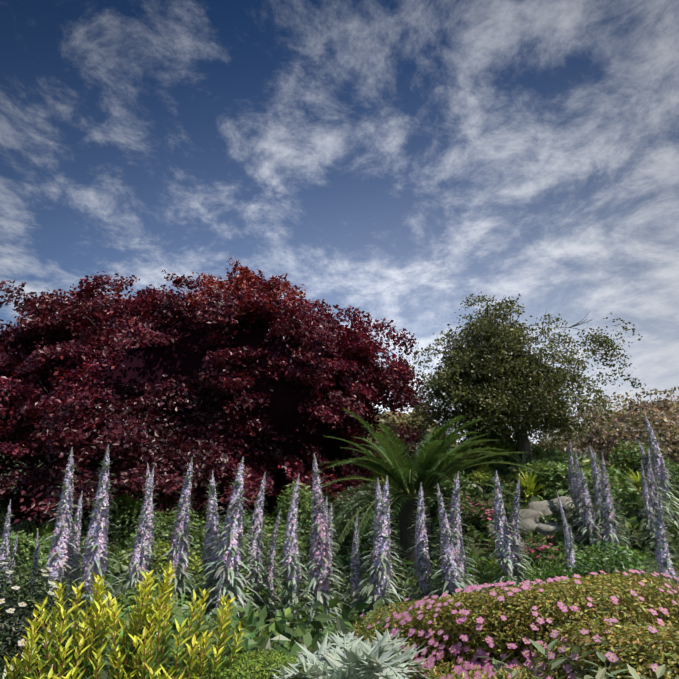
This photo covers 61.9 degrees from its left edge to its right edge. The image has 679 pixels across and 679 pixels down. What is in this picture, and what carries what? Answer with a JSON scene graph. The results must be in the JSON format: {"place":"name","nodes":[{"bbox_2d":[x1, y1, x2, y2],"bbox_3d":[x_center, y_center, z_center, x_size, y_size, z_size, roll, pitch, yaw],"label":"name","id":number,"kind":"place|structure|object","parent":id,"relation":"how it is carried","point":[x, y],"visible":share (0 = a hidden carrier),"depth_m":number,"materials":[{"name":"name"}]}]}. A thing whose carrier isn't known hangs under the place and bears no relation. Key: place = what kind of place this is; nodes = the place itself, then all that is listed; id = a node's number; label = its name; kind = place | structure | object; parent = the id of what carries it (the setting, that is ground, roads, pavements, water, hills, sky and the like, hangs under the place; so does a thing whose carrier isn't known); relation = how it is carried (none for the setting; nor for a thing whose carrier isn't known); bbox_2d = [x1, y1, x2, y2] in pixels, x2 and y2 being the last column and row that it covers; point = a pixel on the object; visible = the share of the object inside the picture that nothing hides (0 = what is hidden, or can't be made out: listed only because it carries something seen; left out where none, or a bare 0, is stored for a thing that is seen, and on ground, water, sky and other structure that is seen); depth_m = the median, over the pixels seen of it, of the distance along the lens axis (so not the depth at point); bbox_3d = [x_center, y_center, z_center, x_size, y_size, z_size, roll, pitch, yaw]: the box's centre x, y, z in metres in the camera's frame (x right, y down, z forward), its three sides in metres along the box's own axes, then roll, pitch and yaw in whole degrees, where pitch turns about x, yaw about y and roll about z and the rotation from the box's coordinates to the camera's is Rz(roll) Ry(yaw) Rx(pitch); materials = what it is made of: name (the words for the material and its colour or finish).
{"place":"outdoors","nodes":[
{"label":"outdoors","id":0,"kind":"place"},
{"bbox_2d":[0,444,678,678],"bbox_3d":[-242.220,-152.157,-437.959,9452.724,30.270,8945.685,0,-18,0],"label":"ground","id":1,"kind":"structure","parent":0,"point":[475,545],"depth_m":17.52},
{"bbox_2d":[0,552,103,678],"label":"daisy bush","id":2,"kind":"object","parent":1,"relation":"on","point":[15,611],"visible":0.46,"depth_m":4.63,"materials":[{"name":"green plant"}]},
{"bbox_2d":[0,654,197,678],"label":"edge plants","id":3,"kind":"object","parent":1,"relation":"on","point":[7,668],"visible":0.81,"depth_m":3.62,"materials":[{"name":"green plant"}]},
{"bbox_2d":[0,560,246,678],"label":"yellow green shrub","id":4,"kind":"object","parent":1,"relation":"on","point":[85,657],"visible":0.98,"depth_m":3.82,"materials":[{"name":"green plant"}]},
{"bbox_2d":[0,257,441,554],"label":"copper beech tree","id":5,"kind":"object","parent":1,"relation":"on","point":[170,384],"visible":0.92,"depth_m":24.66,"materials":[{"name":"red plant"}]},
{"bbox_2d":[161,649,311,678],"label":"lime shrub","id":6,"kind":"object","parent":1,"relation":"on","point":[245,668],"visible":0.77,"depth_m":4.03,"materials":[{"name":"green plant"}]},
{"bbox_2d":[0,413,678,640],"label":"flower spikes","id":7,"kind":"object","parent":1,"relation":"on","point":[222,561],"visible":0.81,"depth_m":12.50,"materials":[{"name":"purple plant"}]},
{"bbox_2d":[0,422,678,675],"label":"planting","id":8,"kind":"object","parent":1,"relation":"on","point":[548,464],"visible":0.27,"depth_m":18.28,"materials":[{"name":"green plant"}]},
{"bbox_2d":[267,620,439,678],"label":"cardoon perennials","id":9,"kind":"object","parent":1,"relation":"on","point":[358,659],"visible":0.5,"depth_m":3.92,"materials":[{"name":"green plant"}]},
{"bbox_2d":[346,413,384,464],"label":"shrub","id":10,"kind":"object","parent":1,"relation":"on","point":[377,416],"depth_m":61.10,"materials":[{"name":"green plant"}]},
{"bbox_2d":[354,410,458,472],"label":"shrub","id":11,"kind":"object","parent":1,"relation":"on","point":[391,419],"visible":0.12,"depth_m":55.38,"materials":[{"name":"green plant"}]},
{"bbox_2d":[298,408,540,574],"bbox_3d":[2.229,4.784,17.683,6.545,5.088,6.960,6,-18,-17],"label":"phoenix palm","id":12,"kind":"object","parent":1,"relation":"on","point":[427,473],"visible":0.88,"depth_m":16.91,"materials":[{"name":"green plant"}]},
{"bbox_2d":[390,432,456,464],"bbox_3d":[5.816,8.773,38.282,5.679,5.030,5.265,0,-18,0],"label":"shrub","id":13,"kind":"object","parent":1,"relation":"on","point":[412,452],"visible":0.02,"depth_m":37.86,"materials":[{"name":"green plant"}]},
{"bbox_2d":[268,496,582,617],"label":"rockery stones","id":14,"kind":"object","parent":1,"relation":"on","point":[532,514],"visible":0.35,"depth_m":17.66,"materials":[{"name":"grey stone"}]},
{"bbox_2d":[346,570,678,678],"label":"pink flowering shrub","id":15,"kind":"object","parent":1,"relation":"on","point":[533,614],"visible":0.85,"depth_m":4.49,"materials":[{"name":"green plant"}]},
{"bbox_2d":[403,291,648,463],"bbox_3d":[7.640,2.095,24.400,10.115,6.875,8.877,0,-18,0],"label":"holm oak tree","id":16,"kind":"object","parent":1,"relation":"on","point":[491,376],"visible":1,"depth_m":22.36,"materials":[{"name":"green plant"}]},
{"bbox_2d":[435,491,621,580],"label":"rockery perennials","id":17,"kind":"object","parent":1,"relation":"on","point":[542,549],"visible":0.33,"depth_m":16.19,"materials":[{"name":"green plant"}]},
{"bbox_2d":[383,540,677,625],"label":"green shrubs","id":18,"kind":"object","parent":1,"relation":"on","point":[622,565],"visible":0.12,"depth_m":6.93,"materials":[{"name":"green plant"}]},
{"bbox_2d":[533,435,562,452],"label":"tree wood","id":19,"kind":"object","parent":1,"relation":"on","point":[555,445],"visible":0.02,"depth_m":91.90,"materials":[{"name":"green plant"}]},
{"bbox_2d":[478,546,678,678],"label":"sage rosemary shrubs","id":20,"kind":"object","parent":1,"relation":"on","point":[602,673],"visible":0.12,"depth_m":3.78,"materials":[{"name":"green plant"}]},
{"bbox_2d":[531,390,659,465],"bbox_3d":[16.009,6.650,33.521,10.356,7.337,8.976,0,-18,0],"label":"shrub","id":21,"kind":"object","parent":1,"relation":"on","point":[592,437],"visible":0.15,"depth_m":32.45,"materials":[{"name":"brown plant"}]},
{"bbox_2d":[592,387,678,465],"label":"shrub","id":22,"kind":"object","parent":1,"relation":"on","point":[656,407],"visible":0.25,"depth_m":30.00,"materials":[{"name":"brown plant"}]},
{"bbox_2d":[615,408,678,466],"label":"shrub","id":23,"kind":"object","parent":1,"relation":"on","point":[664,432],"visible":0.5,"depth_m":26.88,"materials":[{"name":"brown plant"}]},
{"bbox_2d":[0,0,678,443],"label":"sky","id":24,"kind":"structure","parent":0,"point":[400,161],"materials":[{"name":"blue"}]}
]}

